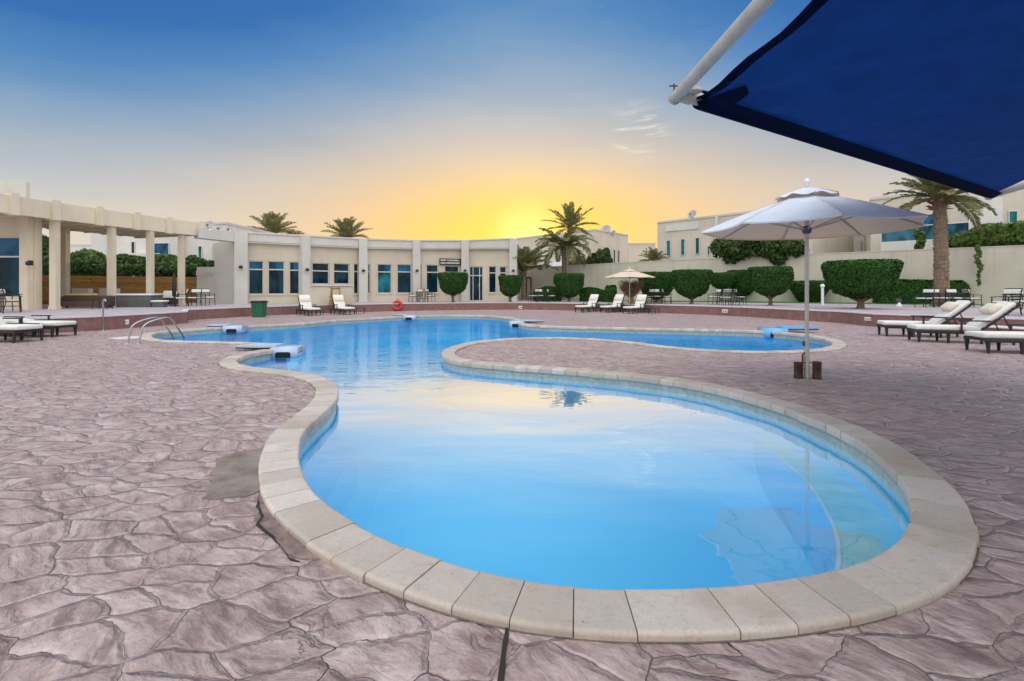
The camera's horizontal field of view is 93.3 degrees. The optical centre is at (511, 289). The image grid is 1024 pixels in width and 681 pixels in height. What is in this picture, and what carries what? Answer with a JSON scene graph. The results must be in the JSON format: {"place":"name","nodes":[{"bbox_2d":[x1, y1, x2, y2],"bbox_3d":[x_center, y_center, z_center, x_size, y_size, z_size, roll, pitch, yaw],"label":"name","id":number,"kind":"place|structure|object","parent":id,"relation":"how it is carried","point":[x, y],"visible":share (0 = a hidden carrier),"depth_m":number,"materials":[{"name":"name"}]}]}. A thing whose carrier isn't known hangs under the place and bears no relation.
{"place":"outdoors","nodes":[
{"label":"outdoors","id":0,"kind":"place"},
{"bbox_2d":[0,310,1023,680],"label":"pool deck","id":1,"kind":"structure","parent":0,"point":[128,552],"depth_m":2.82,"materials":[{"name":"stone"}]},
{"bbox_2d":[0,316,43,342],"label":"sun lounger","id":2,"kind":"object","parent":1,"relation":"on","point":[12,329],"visible":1,"depth_m":12.94,"materials":[{"name":"white fabric"}]},
{"bbox_2d":[2,315,77,337],"bbox_3d":[-14.548,1.095,14.576,2.430,0.611,0.799,0,0,6],"label":"sun lounger","id":3,"kind":"object","parent":1,"relation":"on","point":[51,325],"visible":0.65,"depth_m":14.36,"materials":[{"name":"white fabric"}]},
{"bbox_2d":[125,317,184,343],"bbox_3d":[-9.572,1.366,12.980,0.441,1.268,1.276,0,0,26],"label":"pool ladder","id":4,"kind":"object","parent":1,"relation":"on","point":[162,321],"visible":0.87,"depth_m":12.86,"materials":[{"name":"silver metal"}]},
{"bbox_2d":[91,222,272,275],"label":"villa","id":5,"kind":"object","parent":1,"relation":"on","point":[199,248],"visible":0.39,"depth_m":41.93,"materials":[{"name":"white paint"}]},
{"bbox_2d":[154,243,168,254],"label":"window","id":6,"kind":"structure","parent":5,"relation":"in","point":[163,248],"depth_m":41.91,"materials":[{"name":"blue glass"}]},
{"bbox_2d":[202,448,262,499],"bbox_3d":[-2.091,1.396,3.704,0.404,0.006,1.064,0,0,-27],"label":"concrete patch","id":7,"kind":"object","parent":1,"relation":"on","point":[235,474],"visible":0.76,"depth_m":3.60,"materials":[{"name":"grey concrete"}]},
{"bbox_2d":[249,301,268,316],"bbox_3d":[-12.825,0.983,24.500,0.680,0.835,0.620,0,0,0],"label":"litter bin","id":8,"kind":"object","parent":1,"relation":"on","point":[258,308],"visible":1,"depth_m":24.26,"materials":[{"name":"green plastic"}]},
{"bbox_2d":[256,499,299,562],"bbox_3d":[-1.440,1.395,2.842,0.098,0.007,1.020,0,0,-38],"label":"paving crack","id":9,"kind":"object","parent":1,"relation":"on","point":[262,528],"visible":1,"depth_m":2.81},
{"bbox_2d":[253,493,320,559],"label":"broken paving","id":10,"kind":"structure","parent":1,"relation":"on","point":[291,545],"depth_m":2.74,"materials":[{"name":"brown stone"}]},
{"bbox_2d":[296,295,320,315],"bbox_3d":[-11.188,0.851,26.534,0.740,1.100,1.890,0,0,-43],"label":"sun lounger","id":11,"kind":"object","parent":1,"relation":"on","point":[305,304],"visible":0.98,"depth_m":26.68,"materials":[{"name":"white fabric"}]},
{"bbox_2d":[330,295,354,314],"bbox_3d":[-9.638,0.851,27.434,0.740,1.100,1.890,0,0,-43],"label":"sun lounger","id":12,"kind":"object","parent":1,"relation":"on","point":[339,304],"visible":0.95,"depth_m":27.57,"materials":[{"name":"white fabric"}]},
{"bbox_2d":[497,627,508,680],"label":"expansion joint","id":13,"kind":"object","parent":1,"relation":"on","point":[501,674],"visible":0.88,"depth_m":1.83,"materials":[{"name":"black rubber"}]},
{"bbox_2d":[141,315,979,643],"bbox_3d":[-1.233,1.405,14.110,21.479,0.096,16.266,0,0,44],"label":"pool coping","id":14,"kind":"object","parent":1,"relation":"on","point":[931,555],"visible":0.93,"depth_m":2.34,"materials":[{"name":"stone"}]},
{"bbox_2d":[516,229,628,265],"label":"villa","id":15,"kind":"object","parent":1,"relation":"on","point":[616,244],"visible":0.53,"depth_m":57.02,"materials":[{"name":"beige paint"}]},
{"bbox_2d":[575,294,601,312],"bbox_3d":[4.795,0.851,30.226,1.890,1.100,0.740,0,0,-42],"label":"sun lounger","id":16,"kind":"object","parent":1,"relation":"on","point":[592,301],"visible":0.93,"depth_m":30.27,"materials":[{"name":"white fabric"}]},
{"bbox_2d":[600,294,626,312],"bbox_3d":[6.266,0.851,29.801,1.890,1.100,0.740,0,0,-40],"label":"sun lounger","id":17,"kind":"object","parent":1,"relation":"on","point":[618,301],"visible":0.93,"depth_m":29.81,"materials":[{"name":"white fabric"}]},
{"bbox_2d":[622,295,649,313],"bbox_3d":[7.375,0.851,28.626,1.890,1.100,0.740,0,0,-42],"label":"sun lounger","id":18,"kind":"object","parent":1,"relation":"on","point":[640,302],"visible":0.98,"depth_m":28.68,"materials":[{"name":"white fabric"}]},
{"bbox_2d":[657,211,853,259],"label":"villa","id":19,"kind":"object","parent":1,"relation":"on","point":[681,239],"visible":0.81,"depth_m":44.87,"materials":[{"name":"white paint"}]},
{"bbox_2d":[757,326,819,337],"bbox_3d":[9.143,1.395,15.929,1.728,0.327,0.811,0,0,8],"label":"pool filter unit","id":20,"kind":"object","parent":1,"relation":"on","point":[768,332],"visible":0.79,"depth_m":15.66,"materials":[{"name":"blue plastic"}]},
{"bbox_2d":[701,178,927,383],"bbox_3d":[4.456,-0.140,7.300,2.855,3.080,2.855,0,0,0],"label":"parasol","id":21,"kind":"object","parent":1,"relation":"on","point":[806,213],"visible":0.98,"depth_m":7.24,"materials":[{"name":"white fabric"}]},
{"bbox_2d":[668,0,1023,199],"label":"shade canopy","id":22,"kind":"object","parent":1,"relation":"on","point":[931,90],"visible":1,"depth_m":4.22,"materials":[{"name":"blue fabric"}]},
{"bbox_2d":[877,300,974,337],"bbox_3d":[12.249,0.857,14.388,2.113,1.088,0.799,0,0,22],"label":"sun lounger","id":23,"kind":"object","parent":1,"relation":"on","point":[949,309],"visible":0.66,"depth_m":14.18,"materials":[{"name":"white fabric"}]},
{"bbox_2d":[864,189,1023,250],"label":"villa","id":24,"kind":"object","parent":1,"relation":"on","point":[1009,207],"visible":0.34,"depth_m":32.25,"materials":[{"name":"white paint"}]},
{"bbox_2d":[1008,211,1017,222],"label":"window","id":25,"kind":"structure","parent":24,"relation":"in","point":[1012,215],"depth_m":31.01,"materials":[{"name":"teal glass"}]},
{"bbox_2d":[907,301,1020,344],"bbox_3d":[11.869,0.857,12.788,2.113,1.088,0.799,0,0,22],"label":"sun lounger","id":26,"kind":"object","parent":1,"relation":"on","point":[990,312],"visible":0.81,"depth_m":12.56,"materials":[{"name":"white fabric"}]},
{"bbox_2d":[963,324,1023,353],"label":"sun lounger","id":27,"kind":"object","parent":1,"relation":"on","point":[998,338],"visible":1,"depth_m":10.58,"materials":[{"name":"white fabric"}]},
{"bbox_2d":[981,325,1023,331],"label":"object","id":28,"kind":"object","parent":1,"relation":"on","point":[1003,328],"visible":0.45,"depth_m":14.58,"materials":[{"name":"white fabric"}]},
{"bbox_2d":[0,299,1023,335],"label":"terrace","id":29,"kind":"structure","parent":0,"point":[87,318],"depth_m":23.27,"materials":[{"name":"stone"}]},
{"bbox_2d":[0,288,21,311],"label":"patio chair","id":30,"kind":"object","parent":29,"relation":"on","point":[2,290],"visible":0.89,"depth_m":19.27,"materials":[{"name":"black metal"}]},
{"bbox_2d":[0,294,22,312],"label":"patio table","id":31,"kind":"object","parent":29,"relation":"on","point":[2,306],"visible":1,"depth_m":18.89,"materials":[{"name":"black metal"}]},
{"bbox_2d":[0,181,41,309],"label":"annex building","id":32,"kind":"structure","parent":29,"relation":"on","point":[20,254],"depth_m":21.80,"materials":[{"name":"beige paint"}]},
{"bbox_2d":[0,237,18,296],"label":"window","id":33,"kind":"structure","parent":32,"relation":"in","point":[9,246],"depth_m":21.92,"materials":[{"name":"blue glass"}]},
{"bbox_2d":[42,235,48,257],"bbox_3d":[-37.067,-1.268,38.019,2.008,6.349,1.626,0,0,0],"label":"garden tree","id":34,"kind":"object","parent":29,"relation":"on","point":[45,245],"visible":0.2,"depth_m":37.83,"materials":[{"name":"green plant"}]},
{"bbox_2d":[60,294,114,307],"bbox_3d":[-20.840,0.550,23.564,2.100,0.700,0.975,0,0,-14],"label":"outdoor sofa","id":35,"kind":"object","parent":29,"relation":"on","point":[75,300],"visible":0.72,"depth_m":23.55,"materials":[{"name":"brown wicker"}]},
{"bbox_2d":[70,248,105,260],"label":"bush","id":36,"kind":"object","parent":29,"relation":"on","point":[84,253],"visible":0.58,"depth_m":36.52,"materials":[{"name":"green plant"}]},
{"bbox_2d":[72,288,119,295],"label":"cushions","id":37,"kind":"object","parent":29,"relation":"on","point":[102,291],"depth_m":26.45,"materials":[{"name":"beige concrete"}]},
{"bbox_2d":[0,193,204,308],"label":"pergola","id":38,"kind":"object","parent":29,"relation":"on","point":[60,221],"visible":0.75,"depth_m":24.34,"materials":[{"name":"beige concrete"}]},
{"bbox_2d":[42,275,196,304],"bbox_3d":[-23.691,0.025,30.444,9.975,1.750,0.160,0,0,-35],"label":"timber fence","id":39,"kind":"object","parent":29,"relation":"on","point":[130,285],"visible":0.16,"depth_m":30.14,"materials":[{"name":"brown wood"}]},
{"bbox_2d":[42,254,202,276],"bbox_3d":[-27.946,-0.330,33.987,12.484,4.556,2.236,0,0,0],"label":"clipped hedge","id":40,"kind":"object","parent":29,"relation":"on","point":[86,266],"visible":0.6,"depth_m":33.48,"materials":[{"name":"green plant"}]},
{"bbox_2d":[116,253,145,275],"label":"bush","id":41,"kind":"object","parent":29,"relation":"on","point":[125,257],"visible":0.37,"depth_m":36.60,"materials":[{"name":"green plant"}]},
{"bbox_2d":[115,294,163,306],"bbox_3d":[-19.587,0.557,25.200,2.000,0.685,1.300,0,0,-10],"label":"spa tub","id":42,"kind":"object","parent":29,"relation":"on","point":[133,300],"visible":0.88,"depth_m":24.66,"materials":[{"name":"white plastic"}]},
{"bbox_2d":[151,300,168,306],"bbox_3d":[-18.078,0.725,24.800,0.580,0.350,0.600,0,0,-10],"label":"ottoman","id":43,"kind":"object","parent":29,"relation":"on","point":[159,303],"visible":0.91,"depth_m":24.56,"materials":[{"name":"fabric"}]},
{"bbox_2d":[154,253,177,262],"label":"bush","id":44,"kind":"object","parent":29,"relation":"on","point":[161,257],"visible":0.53,"depth_m":36.40,"materials":[{"name":"green plant"}]},
{"bbox_2d":[163,291,178,304],"bbox_3d":[-18.996,0.447,26.653,0.750,0.755,0.908,0,0,-10],"label":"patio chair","id":45,"kind":"object","parent":29,"relation":"on","point":[167,295],"visible":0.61,"depth_m":26.84,"materials":[{"name":"white fabric"}]},
{"bbox_2d":[169,274,178,305],"bbox_3d":[-18.322,0.020,26.200,0.440,1.760,0.429,0,0,0],"label":"folded parasol","id":46,"kind":"object","parent":29,"relation":"on","point":[174,290],"visible":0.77,"depth_m":26.14,"materials":[{"name":"grey fabric"}]},
{"bbox_2d":[186,289,201,305],"bbox_3d":[-17.330,0.428,26.349,0.585,0.952,0.655,0,0,-10],"label":"patio chair","id":47,"kind":"object","parent":29,"relation":"on","point":[196,291],"visible":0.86,"depth_m":26.54,"materials":[{"name":"white metal"}]},
{"bbox_2d":[185,255,213,266],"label":"bush","id":48,"kind":"object","parent":29,"relation":"on","point":[204,261],"visible":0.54,"depth_m":36.90,"materials":[{"name":"green plant"}]},
{"bbox_2d":[247,211,297,232],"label":"palm tree","id":49,"kind":"object","parent":29,"relation":"on","point":[270,222],"visible":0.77,"depth_m":51.37,"materials":[{"name":"green plant"}]},
{"bbox_2d":[309,285,352,304],"bbox_3d":[-10.994,0.318,29.481,2.500,1.165,0.600,0,0,-18],"label":"counter","id":50,"kind":"object","parent":29,"relation":"on","point":[320,294],"visible":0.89,"depth_m":29.17,"materials":[{"name":"beige paint"}]},
{"bbox_2d":[320,216,372,238],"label":"palm tree","id":51,"kind":"object","parent":29,"relation":"on","point":[347,228],"visible":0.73,"depth_m":53.44,"materials":[{"name":"green plant"}]},
{"bbox_2d":[194,228,521,303],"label":"clubhouse","id":52,"kind":"structure","parent":29,"relation":"on","point":[271,268],"depth_m":34.05,"materials":[{"name":"beige paint"}]},
{"bbox_2d":[248,261,262,293],"bbox_3d":[-16.282,-0.756,30.721,0.857,2.138,0.071,0,0,-24],"label":"window","id":53,"kind":"structure","parent":52,"relation":"in","point":[255,268],"depth_m":30.73,"materials":[{"name":"blue glass"}]},
{"bbox_2d":[268,261,283,293],"bbox_3d":[-15.223,-0.759,31.192,0.960,2.145,0.071,0,0,-24],"label":"window","id":54,"kind":"structure","parent":52,"relation":"in","point":[275,268],"depth_m":31.20,"materials":[{"name":"blue glass"}]},
{"bbox_2d":[289,262,297,293],"bbox_3d":[-14.214,-0.757,31.641,0.691,2.124,0.071,0,0,-24],"label":"window","id":55,"kind":"structure","parent":52,"relation":"in","point":[293,266],"depth_m":31.63,"materials":[{"name":"blue glass"}]},
{"bbox_2d":[312,263,328,283],"bbox_3d":[-12.964,-1.079,32.659,0.071,1.438,1.202,0,0,43],"label":"window","id":56,"kind":"structure","parent":52,"relation":"in","point":[320,271],"depth_m":32.70,"materials":[{"name":"blue glass"}]},
{"bbox_2d":[334,263,348,283],"bbox_3d":[-11.938,-1.099,33.755,0.071,1.454,1.181,0,0,43],"label":"window","id":57,"kind":"structure","parent":52,"relation":"in","point":[341,270],"depth_m":33.80,"materials":[{"name":"blue glass"}]},
{"bbox_2d":[354,264,357,293],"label":"window","id":58,"kind":"structure","parent":52,"relation":"in","point":[355,265],"depth_m":34.58,"materials":[{"name":"blue glass"}]},
{"bbox_2d":[377,264,390,292],"bbox_3d":[-9.390,-0.791,35.511,1.022,2.150,0.071,0,0,-23],"label":"window","id":59,"kind":"structure","parent":52,"relation":"in","point":[383,270],"depth_m":35.51,"materials":[{"name":"teal glass"}]},
{"bbox_2d":[397,264,410,292],"bbox_3d":[-8.058,-0.804,36.081,1.071,2.164,0.071,0,0,-23],"label":"window","id":60,"kind":"structure","parent":52,"relation":"in","point":[403,270],"depth_m":36.09,"materials":[{"name":"blue glass"}]},
{"bbox_2d":[426,265,437,292],"bbox_3d":[-6.107,-0.808,36.919,0.926,2.164,0.071,0,0,-23],"label":"window","id":61,"kind":"structure","parent":52,"relation":"in","point":[431,270],"depth_m":36.92,"materials":[{"name":"blue glass"}]},
{"bbox_2d":[439,258,460,264],"bbox_3d":[-4.763,-2.151,37.274,1.686,0.480,0.090,0,0,-23],"label":"sign","id":62,"kind":"object","parent":52,"relation":"attached to","point":[445,261],"visible":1,"depth_m":37.21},
{"bbox_2d":[469,267,482,300],"bbox_3d":[-2.820,-0.453,38.006,1.068,2.706,0.168,0,0,-8],"label":"door","id":63,"kind":"structure","parent":52,"relation":"in","point":[475,273],"depth_m":38.06,"materials":[{"name":"blue glass"}]},
{"bbox_2d":[489,266,495,292],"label":"window","id":64,"kind":"structure","parent":52,"relation":"in","point":[492,269],"depth_m":38.25,"materials":[{"name":"blue glass"}]},
{"bbox_2d":[437,272,467,301],"bbox_3d":[-4.204,-0.152,34.344,2.279,2.189,2.260,0,0,33],"label":"topiary","id":65,"kind":"object","parent":29,"relation":"on","point":[453,284],"visible":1,"depth_m":33.59,"materials":[{"name":"green plant"}]},
{"bbox_2d":[498,275,522,301],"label":"topiary","id":66,"kind":"object","parent":29,"relation":"on","point":[510,286],"visible":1,"depth_m":33.73,"materials":[{"name":"green plant"}]},
{"bbox_2d":[512,244,558,299],"bbox_3d":[1.083,-1.464,40.084,5.738,4.727,5.335,0,0,0],"label":"palm tree","id":67,"kind":"object","parent":29,"relation":"on","point":[527,258],"visible":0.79,"depth_m":39.60,"materials":[{"name":"green plant"}]},
{"bbox_2d":[533,286,561,300],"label":"hedge","id":68,"kind":"object","parent":29,"relation":"on","point":[552,290],"visible":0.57,"depth_m":37.00,"materials":[{"name":"green plant"}]},
{"bbox_2d":[553,273,584,301],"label":"topiary","id":69,"kind":"object","parent":29,"relation":"on","point":[569,286],"visible":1,"depth_m":34.87,"materials":[{"name":"green plant"}]},
{"bbox_2d":[541,201,599,264],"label":"palm tree","id":70,"kind":"object","parent":29,"relation":"on","point":[570,219],"visible":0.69,"depth_m":47.06,"materials":[{"name":"green plant"}]},
{"bbox_2d":[579,287,604,301],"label":"hedge","id":71,"kind":"object","parent":29,"relation":"on","point":[585,293],"visible":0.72,"depth_m":35.87,"materials":[{"name":"green plant"}]},
{"bbox_2d":[585,247,612,263],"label":"bush","id":72,"kind":"object","parent":29,"relation":"on","point":[599,256],"visible":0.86,"depth_m":43.54,"materials":[{"name":"green plant"}]},
{"bbox_2d":[604,285,616,301],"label":"hedge","id":73,"kind":"object","parent":29,"relation":"on","point":[610,292],"visible":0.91,"depth_m":34.29,"materials":[{"name":"green plant"}]},
{"bbox_2d":[604,267,654,302],"bbox_3d":[7.669,-0.310,31.500,2.999,2.360,2.999,0,0,-13],"label":"parasol","id":74,"kind":"object","parent":29,"relation":"on","point":[629,273],"visible":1,"depth_m":31.05,"materials":[{"name":"beige fabric"}]},
{"bbox_2d":[617,279,643,302],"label":"dried shrub","id":75,"kind":"object","parent":29,"relation":"on","point":[636,287],"visible":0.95,"depth_m":31.99,"materials":[{"name":"brown plant"}]},
{"bbox_2d":[637,246,670,261],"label":"palm tree","id":76,"kind":"object","parent":29,"relation":"on","point":[653,255],"visible":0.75,"depth_m":45.61,"materials":[{"name":"green plant"}]},
{"bbox_2d":[637,271,673,301],"bbox_3d":[10.052,-0.161,33.848,2.650,2.207,2.634,0,0,21],"label":"topiary","id":77,"kind":"object","parent":29,"relation":"on","point":[663,280],"visible":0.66,"depth_m":32.82,"materials":[{"name":"green plant"}]},
{"bbox_2d":[671,269,712,303],"bbox_3d":[11.253,-0.169,30.220,2.533,2.223,2.465,0,0,22],"label":"topiary","id":78,"kind":"object","parent":29,"relation":"on","point":[692,284],"visible":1,"depth_m":29.40,"materials":[{"name":"green plant"}]},
{"bbox_2d":[747,266,793,305],"bbox_3d":[14.537,-0.190,27.194,2.358,2.265,2.357,0,0,-34],"label":"topiary","id":79,"kind":"object","parent":29,"relation":"on","point":[770,283],"visible":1,"depth_m":26.43,"materials":[{"name":"green plant"}]},
{"bbox_2d":[526,245,1023,304],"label":"garden wall","id":80,"kind":"structure","parent":29,"relation":"on","point":[1003,268],"depth_m":33.56,"materials":[{"name":"beige paint"}]},
{"bbox_2d":[709,238,809,265],"bbox_3d":[18.138,-3.021,35.771,6.746,2.744,2.693,0,0,28],"label":"climbing bush","id":81,"kind":"object","parent":80,"relation":"on","point":[775,251],"visible":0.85,"depth_m":35.23,"materials":[{"name":"green plant"}]},
{"bbox_2d":[973,244,984,286],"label":"hanging vine","id":82,"kind":"object","parent":80,"relation":"hanging from","point":[978,263],"visible":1,"depth_m":28.62,"materials":[{"name":"green plant"}]},
{"bbox_2d":[948,220,1023,247],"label":"bush","id":83,"kind":"object","parent":80,"relation":"on","point":[997,234],"visible":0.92,"depth_m":29.03,"materials":[{"name":"green plant"}]},
{"bbox_2d":[789,280,829,301],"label":"shrub","id":84,"kind":"object","parent":29,"relation":"on","point":[797,288],"visible":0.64,"depth_m":33.03,"materials":[{"name":"green plant"}]},
{"bbox_2d":[821,258,903,308],"bbox_3d":[16.244,-0.220,22.521,3.168,2.343,3.209,0,0,32],"label":"topiary","id":85,"kind":"object","parent":29,"relation":"on","point":[860,282],"visible":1,"depth_m":21.50,"materials":[{"name":"green plant"}]},
{"bbox_2d":[913,228,926,248],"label":"thin shrub","id":86,"kind":"object","parent":29,"relation":"on","point":[920,238],"visible":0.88,"depth_m":31.07,"materials":[{"name":"green plant"}]},
{"bbox_2d":[914,289,934,307],"bbox_3d":[20.949,0.428,24.513,0.655,0.952,0.585,0,0,-15],"label":"patio chair","id":87,"kind":"object","parent":29,"relation":"on","point":[927,291],"visible":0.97,"depth_m":24.48,"materials":[{"name":"white metal"}]},
{"bbox_2d":[881,174,997,305],"bbox_3d":[23.003,-2.963,26.015,5.098,7.836,5.444,0,0,36],"label":"palm tree","id":88,"kind":"object","parent":29,"relation":"on","point":[942,196],"visible":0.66,"depth_m":25.80,"materials":[{"name":"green plant"}]},
{"bbox_2d":[960,289,981,305],"bbox_3d":[22.809,0.428,24.009,0.655,0.952,0.585,0,0,10],"label":"patio chair","id":89,"kind":"object","parent":29,"relation":"on","point":[966,291],"visible":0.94,"depth_m":23.90,"materials":[{"name":"white metal"}]},
{"bbox_2d":[991,288,1022,315],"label":"patio chair","id":90,"kind":"object","parent":29,"relation":"on","point":[1012,291],"visible":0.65,"depth_m":16.97,"materials":[{"name":"white fabric"}]},
{"bbox_2d":[0,0,1023,247],"label":"sky","id":91,"kind":"structure","parent":0,"point":[406,119],"materials":[{"name":"blue"}]},
{"bbox_2d":[287,341,752,589],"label":"pool floor","id":92,"kind":"structure","parent":0,"point":[528,521],"depth_m":5.67,"materials":[{"name":"tile"}]},
{"bbox_2d":[153,315,909,583],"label":"pool wall","id":93,"kind":"structure","parent":92,"relation":"on","point":[708,474],"depth_m":7.09,"materials":[{"name":"tile"}]},
{"bbox_2d":[206,324,247,332],"bbox_3d":[-10.475,1.425,17.718,1.259,0.292,0.710,0,0,-6],"label":"pool filter unit","id":94,"kind":"object","parent":93,"relation":"on","point":[229,328],"visible":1,"depth_m":17.45,"materials":[{"name":"plastic"}]},
{"bbox_2d":[234,343,305,358],"bbox_3d":[-5.655,1.425,11.252,1.449,0.280,0.676,0,0,-4],"label":"pool filter unit","id":95,"kind":"object","parent":93,"relation":"on","point":[281,351],"visible":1,"depth_m":11.03,"materials":[{"name":"plastic"}]},
{"bbox_2d":[509,319,544,326],"bbox_3d":[0.654,1.425,20.307,1.460,0.292,0.710,0,0,6],"label":"pool filter unit","id":96,"kind":"object","parent":93,"relation":"on","point":[512,323],"visible":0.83,"depth_m":20.04,"materials":[{"name":"plastic"}]},
{"bbox_2d":[754,436,899,574],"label":"pool steps","id":97,"kind":"structure","parent":92,"relation":"on","point":[830,521],"depth_m":4.33,"materials":[{"name":"tile"}]},
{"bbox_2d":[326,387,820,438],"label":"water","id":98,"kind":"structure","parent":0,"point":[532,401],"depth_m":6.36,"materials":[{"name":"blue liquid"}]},
{"bbox_2d":[793,362,801,378],"bbox_3d":[4.330,1.222,7.320,0.112,0.245,0.112,0,0,0],"label":"canister","id":99,"kind":"object","parent":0,"point":[797,370],"visible":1,"depth_m":7.28,"materials":[{"name":"metal"}]},
{"bbox_2d":[573,300,1023,305],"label":"lawn","id":100,"kind":"structure","parent":0,"point":[782,302],"depth_m":32.78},
{"bbox_2d":[533,227,597,299],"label":"palm tree","id":101,"kind":"object","parent":100,"relation":"on","point":[567,243],"visible":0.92,"depth_m":40.39,"materials":[{"name":"green plant"}]},
{"bbox_2d":[711,272,735,301],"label":"topiary","id":102,"kind":"object","parent":100,"relation":"on","point":[722,280],"visible":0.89,"depth_m":34.45,"materials":[{"name":"green plant"}]},
{"bbox_2d":[727,269,753,300],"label":"topiary","id":103,"kind":"object","parent":100,"relation":"on","point":[741,285],"visible":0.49,"depth_m":35.13,"materials":[{"name":"green plant"}]},
{"bbox_2d":[872,278,970,303],"bbox_3d":[25.553,0.135,30.319,4.683,1.722,1.513,0,0,18],"label":"hedge","id":104,"kind":"object","parent":100,"relation":"on","point":[905,290],"visible":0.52,"depth_m":29.88,"materials":[{"name":"green plant"}]},
{"bbox_2d":[812,361,821,379],"bbox_3d":[4.580,1.214,7.255,0.128,0.260,0.128,0,0,0],"label":"canister","id":105,"kind":"object","parent":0,"point":[816,370],"visible":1,"depth_m":7.21,"materials":[{"name":"metal"}]},
{"bbox_2d":[854,235,863,251],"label":"outbuilding","id":106,"kind":"structure","parent":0,"point":[858,243],"depth_m":42.93,"materials":[{"name":"beige paint"}]},
{"label":"ground","id":107,"kind":"structure","parent":0,"visible":0},
{"bbox_2d":[70,244,90,252],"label":"house","id":108,"kind":"structure","parent":107,"relation":"on","point":[75,247],"depth_m":60.00,"materials":[{"name":"white paint"}]},
{"bbox_2d":[628,243,655,261],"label":"villa","id":109,"kind":"object","parent":107,"relation":"on","point":[635,250],"visible":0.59,"depth_m":70.00,"materials":[{"name":"beige paint"}]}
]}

